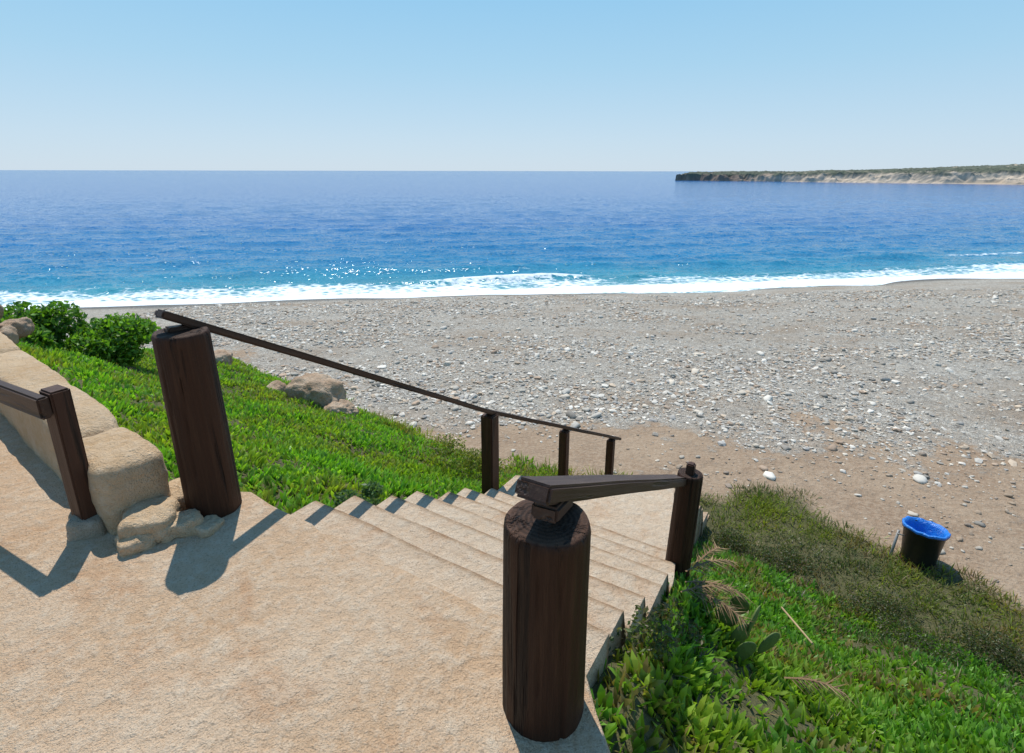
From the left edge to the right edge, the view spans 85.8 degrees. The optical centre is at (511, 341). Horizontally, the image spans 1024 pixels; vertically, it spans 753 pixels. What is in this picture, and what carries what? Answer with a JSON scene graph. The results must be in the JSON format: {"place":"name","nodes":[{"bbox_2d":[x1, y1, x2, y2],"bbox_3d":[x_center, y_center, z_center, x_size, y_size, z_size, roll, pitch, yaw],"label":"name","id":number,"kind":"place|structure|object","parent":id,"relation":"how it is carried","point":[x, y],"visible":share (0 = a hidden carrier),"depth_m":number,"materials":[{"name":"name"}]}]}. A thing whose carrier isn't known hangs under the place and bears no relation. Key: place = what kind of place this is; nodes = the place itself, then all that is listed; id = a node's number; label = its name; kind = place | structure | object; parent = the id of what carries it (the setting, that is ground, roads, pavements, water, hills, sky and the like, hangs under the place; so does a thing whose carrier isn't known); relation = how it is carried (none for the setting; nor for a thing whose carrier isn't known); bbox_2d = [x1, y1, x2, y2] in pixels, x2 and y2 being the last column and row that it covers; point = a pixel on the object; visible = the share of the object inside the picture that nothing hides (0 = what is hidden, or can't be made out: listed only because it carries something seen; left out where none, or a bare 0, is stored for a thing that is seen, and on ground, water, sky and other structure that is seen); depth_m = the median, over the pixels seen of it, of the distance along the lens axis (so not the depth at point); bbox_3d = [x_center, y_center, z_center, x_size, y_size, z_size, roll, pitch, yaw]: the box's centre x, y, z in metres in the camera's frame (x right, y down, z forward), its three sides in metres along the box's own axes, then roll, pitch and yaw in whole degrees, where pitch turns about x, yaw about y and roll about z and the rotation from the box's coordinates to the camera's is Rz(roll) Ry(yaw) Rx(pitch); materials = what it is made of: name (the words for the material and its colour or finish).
{"place":"outdoors","nodes":[
{"label":"outdoors","id":0,"kind":"place"},
{"bbox_2d":[0,414,609,752],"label":"terrace","id":1,"kind":"structure","parent":0,"point":[254,623],"depth_m":2.00,"materials":[{"name":"concrete"}]},
{"bbox_2d":[0,325,18,343],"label":"boulder","id":2,"kind":"object","parent":1,"relation":"on","point":[9,332],"visible":0.69,"depth_m":5.35,"materials":[{"name":"stone"}]},
{"bbox_2d":[0,332,19,353],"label":"wall block","id":3,"kind":"structure","parent":1,"relation":"on","point":[7,344],"depth_m":4.28,"materials":[{"name":"stone"}]},
{"bbox_2d":[0,379,107,541],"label":"wooden railing","id":4,"kind":"object","parent":1,"relation":"on","point":[53,405],"visible":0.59,"depth_m":2.50,"materials":[{"name":"brown wood"}]},
{"bbox_2d":[0,350,118,482],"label":"wall block","id":5,"kind":"structure","parent":1,"relation":"on","point":[22,369],"depth_m":3.33,"materials":[{"name":"stone"}]},
{"bbox_2d":[83,427,170,534],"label":"wall block","id":6,"kind":"structure","parent":1,"relation":"on","point":[127,468],"depth_m":2.62,"materials":[{"name":"stone"}]},
{"bbox_2d":[114,533,156,557],"bbox_3d":[-1.724,0.919,2.534,0.155,0.116,0.158,16,23,42],"label":"footing stone","id":7,"kind":"object","parent":1,"relation":"on","point":[131,546],"visible":0.58,"depth_m":2.48,"materials":[{"name":"stone"}]},
{"bbox_2d":[117,496,180,542],"bbox_3d":[-1.722,0.861,2.631,0.240,0.176,0.284,-7,18,-22],"label":"footing stone","id":8,"kind":"object","parent":1,"relation":"on","point":[155,516],"visible":0.69,"depth_m":2.55,"materials":[{"name":"stone"}]},
{"bbox_2d":[161,509,203,542],"bbox_3d":[-1.588,0.882,2.638,0.200,0.124,0.167,-11,20,-32],"label":"footing stone","id":9,"kind":"object","parent":1,"relation":"on","point":[184,523],"visible":0.59,"depth_m":2.59,"materials":[{"name":"stone"}]},
{"bbox_2d":[192,515,224,537],"bbox_3d":[-1.460,0.901,2.657,0.122,0.087,0.138,7,18,21],"label":"footing stone","id":10,"kind":"object","parent":1,"relation":"on","point":[210,525],"visible":0.79,"depth_m":2.62,"materials":[{"name":"stone"}]},
{"bbox_2d":[0,170,1023,309],"bbox_3d":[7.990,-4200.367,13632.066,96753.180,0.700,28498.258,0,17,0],"label":"sea","id":11,"kind":"structure","parent":0,"point":[95,238],"depth_m":54.34,"materials":[{"name":"liquid"}]},
{"bbox_2d":[0,0,1023,170],"label":"sky","id":12,"kind":"structure","parent":0,"point":[212,85],"materials":[{"name":"blue"}]},
{"bbox_2d":[10,278,1023,752],"bbox_3d":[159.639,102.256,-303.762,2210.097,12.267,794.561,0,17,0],"label":"beach ground","id":13,"kind":"structure","parent":0,"point":[832,498],"depth_m":10.64,"materials":[{"name":"grey gravel"}]},
{"bbox_2d":[0,305,3,318],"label":"boulder","id":14,"kind":"object","parent":13,"relation":"on","point":[1,311],"visible":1,"depth_m":6.28,"materials":[{"name":"stone"}]},
{"bbox_2d":[0,317,34,338],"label":"boulder","id":15,"kind":"object","parent":13,"relation":"on","point":[24,326],"visible":0.68,"depth_m":5.72,"materials":[{"name":"stone"}]},
{"bbox_2d":[0,300,87,347],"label":"green bush","id":16,"kind":"object","parent":13,"relation":"on","point":[52,321],"visible":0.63,"depth_m":7.36,"materials":[{"name":"green plant"}]},
{"bbox_2d":[64,312,161,367],"bbox_3d":[-5.586,0.007,7.736,1.052,0.737,1.262,0,17,0],"label":"green bush","id":17,"kind":"object","parent":13,"relation":"on","point":[109,337],"visible":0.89,"depth_m":7.55,"materials":[{"name":"green plant"}]},
{"bbox_2d":[169,478,185,510],"bbox_3d":[-1.708,0.860,2.904,0.237,0.269,0.424,11,20,31],"label":"footing stone","id":18,"kind":"object","parent":13,"relation":"on","point":[175,487],"visible":0.02,"depth_m":2.81,"materials":[{"name":"stone"}]},
{"bbox_2d":[214,349,232,365],"bbox_3d":[-6.090,0.414,11.522,0.446,0.451,0.558,8,13,-3],"label":"boulder","id":19,"kind":"object","parent":13,"relation":"on","point":[223,355],"visible":0.5,"depth_m":11.44,"materials":[{"name":"stone"}]},
{"bbox_2d":[267,380,286,393],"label":"boulder","id":20,"kind":"object","parent":13,"relation":"on","point":[278,384],"visible":0.24,"depth_m":10.02,"materials":[{"name":"stone"}]},
{"bbox_2d":[285,373,346,407],"bbox_3d":[-3.257,0.912,9.241,0.996,0.732,0.674,12,29,21],"label":"boulder","id":21,"kind":"object","parent":13,"relation":"on","point":[322,390],"visible":0.62,"depth_m":9.00,"materials":[{"name":"stone"}]},
{"bbox_2d":[323,399,358,415],"bbox_3d":[-2.776,1.169,8.948,0.435,0.405,0.562,16,23,41],"label":"boulder","id":22,"kind":"object","parent":13,"relation":"on","point":[345,406],"visible":0.61,"depth_m":8.87,"materials":[{"name":"stone"}]},
{"bbox_2d":[333,480,382,506],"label":"leafy weed","id":23,"kind":"object","parent":13,"relation":"on","point":[374,492],"visible":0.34,"depth_m":3.77,"materials":[{"name":"green plant"}]},
{"bbox_2d":[16,340,748,752],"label":"ice plant ground cover","id":24,"kind":"object","parent":13,"relation":"on","point":[406,478],"visible":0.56,"depth_m":5.42,"materials":[{"name":"green plant"}]},
{"bbox_2d":[151,309,621,517],"bbox_3d":[-0.102,1.141,5.162,0.258,4.039,5.417,11,20,32],"label":"wooden handrail","id":25,"kind":"object","parent":13,"relation":"on","point":[186,364],"visible":0.93,"depth_m":2.64,"materials":[{"name":"brown wood"}]},
{"bbox_2d":[427,435,447,444],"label":"boulder","id":26,"kind":"object","parent":13,"relation":"on","point":[440,437],"visible":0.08,"depth_m":8.90,"materials":[{"name":"stone"}]},
{"bbox_2d":[426,433,480,469],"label":"leafy weed","id":27,"kind":"object","parent":13,"relation":"on","point":[449,452],"visible":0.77,"depth_m":6.62,"materials":[{"name":"green plant"}]},
{"bbox_2d":[450,447,506,479],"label":"leafy weed","id":28,"kind":"object","parent":13,"relation":"on","point":[474,462],"visible":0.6,"depth_m":6.04,"materials":[{"name":"green plant"}]},
{"bbox_2d":[359,407,602,477],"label":"yellow weeds","id":29,"kind":"object","parent":13,"relation":"on","point":[518,465],"visible":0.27,"depth_m":8.51,"materials":[{"name":"green plant"}]},
{"bbox_2d":[291,475,709,687],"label":"stone stairs","id":30,"kind":"structure","parent":13,"relation":"on","point":[450,542],"depth_m":3.16,"materials":[{"name":"stone"}]},
{"bbox_2d":[20,345,1023,752],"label":"dry grass","id":31,"kind":"structure","parent":13,"relation":"on","point":[704,537],"depth_m":5.29,"materials":[{"name":"plant"}]},
{"bbox_2d":[66,287,1023,496],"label":"beach pebbles","id":32,"kind":"object","parent":13,"relation":"on","point":[613,411],"visible":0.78,"depth_m":13.79,"materials":[{"name":"gravel"}]},
{"bbox_2d":[135,286,1023,526],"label":"beach stones","id":33,"kind":"object","parent":13,"relation":"on","point":[917,478],"visible":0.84,"depth_m":14.19,"materials":[{"name":"grey stone"}]},
{"bbox_2d":[502,462,702,741],"bbox_3d":[0.593,1.153,2.709,0.261,2.209,2.288,9,19,28],"label":"wooden handrail","id":34,"kind":"object","parent":13,"relation":"on","point":[546,542],"visible":0.84,"depth_m":1.59,"materials":[{"name":"brown wood"}]},
{"bbox_2d":[609,602,686,661],"bbox_3d":[0.599,1.321,2.471,0.416,0.276,0.236,-4,18,-12],"label":"leafy weed","id":35,"kind":"object","parent":13,"relation":"on","point":[658,642],"visible":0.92,"depth_m":2.45,"materials":[{"name":"green plant"}]},
{"bbox_2d":[648,596,705,661],"bbox_3d":[0.874,1.516,2.896,0.264,0.200,0.343,-12,21,-33],"label":"leafy weed","id":36,"kind":"object","parent":13,"relation":"on","point":[697,633],"visible":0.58,"depth_m":2.91,"materials":[{"name":"green plant"}]},
{"bbox_2d":[421,400,1023,595],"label":"sand stones","id":37,"kind":"object","parent":13,"relation":"on","point":[728,485],"visible":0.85,"depth_m":8.35,"materials":[{"name":"grey stone"}]},
{"bbox_2d":[705,524,770,563],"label":"scrub bush","id":38,"kind":"object","parent":13,"relation":"on","point":[730,538],"visible":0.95,"depth_m":6.68,"materials":[{"name":"green plant"}]},
{"bbox_2d":[713,595,779,660],"bbox_3d":[1.373,1.713,3.241,0.374,0.307,0.273,8,19,24],"label":"prickly pear cactus","id":39,"kind":"object","parent":13,"relation":"on","point":[745,650],"visible":0.83,"depth_m":3.24,"materials":[{"name":"green plant"}]},
{"bbox_2d":[482,472,1023,752],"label":"ice plant ground cover","id":40,"kind":"object","parent":13,"relation":"on","point":[928,723],"visible":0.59,"depth_m":3.31,"materials":[{"name":"green plant"}]},
{"bbox_2d":[695,537,726,568],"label":"dry palm frond","id":41,"kind":"object","parent":40,"relation":"on","point":[716,548],"visible":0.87,"depth_m":3.76,"materials":[{"name":"beige plant"}]},
{"bbox_2d":[681,576,743,603],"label":"dry palm frond","id":42,"kind":"object","parent":40,"relation":"on","point":[720,587],"visible":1,"depth_m":3.19,"materials":[{"name":"beige plant"}]},
{"bbox_2d":[685,554,740,575],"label":"dry palm frond","id":43,"kind":"object","parent":40,"relation":"on","point":[711,561],"visible":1,"depth_m":3.57,"materials":[{"name":"beige plant"}]},
{"bbox_2d":[685,576,752,609],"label":"dry palm frond","id":44,"kind":"object","parent":40,"relation":"on","point":[712,583],"visible":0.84,"depth_m":3.29,"materials":[{"name":"beige plant"}]},
{"bbox_2d":[695,592,754,636],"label":"dry palm frond","id":45,"kind":"object","parent":40,"relation":"on","point":[719,602],"visible":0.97,"depth_m":3.14,"materials":[{"name":"beige plant"}]},
{"bbox_2d":[781,607,812,644],"bbox_3d":[2.154,2.149,4.184,0.016,0.016,0.698,3,-6,10],"label":"dry cane stick","id":46,"kind":"object","parent":40,"relation":"on","point":[795,623],"visible":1,"depth_m":4.14,"materials":[{"name":"beige wood"}]},
{"bbox_2d":[784,671,855,710],"bbox_3d":[1.670,1.897,2.979,0.354,0.141,0.230,0,17,0],"label":"dry palm frond","id":47,"kind":"object","parent":40,"relation":"on","point":[819,682],"visible":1,"depth_m":2.97,"materials":[{"name":"brown plant"}]},
{"bbox_2d":[747,541,837,586],"bbox_3d":[3.228,2.542,6.382,0.977,0.234,0.701,9,19,25],"label":"scrub bush","id":48,"kind":"object","parent":13,"relation":"on","point":[786,558],"visible":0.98,"depth_m":6.34,"materials":[{"name":"green plant"}]},
{"bbox_2d":[585,469,1023,702],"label":"scrub","id":49,"kind":"object","parent":13,"relation":"on","point":[766,506],"visible":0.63,"depth_m":6.20,"materials":[{"name":"green plant"}]},
{"bbox_2d":[838,581,926,645],"bbox_3d":[3.807,2.731,5.628,0.687,0.269,0.828,-13,22,-37],"label":"scrub bush","id":50,"kind":"object","parent":13,"relation":"on","point":[881,602],"visible":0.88,"depth_m":5.65,"materials":[{"name":"green plant"}]},
{"bbox_2d":[889,516,950,569],"bbox_3d":[4.766,2.439,6.449,0.498,0.663,0.461,-12,21,-34],"label":"litter bin","id":51,"kind":"object","parent":13,"relation":"on","point":[924,540],"visible":0.95,"depth_m":6.33,"materials":[{"name":"black plastic"}]},
{"bbox_2d":[874,614,973,669],"bbox_3d":[3.731,2.807,4.957,0.732,0.229,0.891,0,17,0],"label":"scrub bush","id":52,"kind":"object","parent":13,"relation":"on","point":[927,640],"visible":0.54,"depth_m":5.08,"materials":[{"name":"green plant"}]},
{"bbox_2d":[935,616,1023,673],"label":"scrub bush","id":53,"kind":"object","parent":13,"relation":"on","point":[997,649],"visible":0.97,"depth_m":5.17,"materials":[{"name":"green plant"}]},
{"bbox_2d":[675,164,1023,184],"bbox_3d":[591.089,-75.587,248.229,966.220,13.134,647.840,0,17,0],"label":"headland","id":54,"kind":"structure","parent":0,"point":[1011,174],"depth_m":310.51,"materials":[{"name":"beige stone"}]}
]}

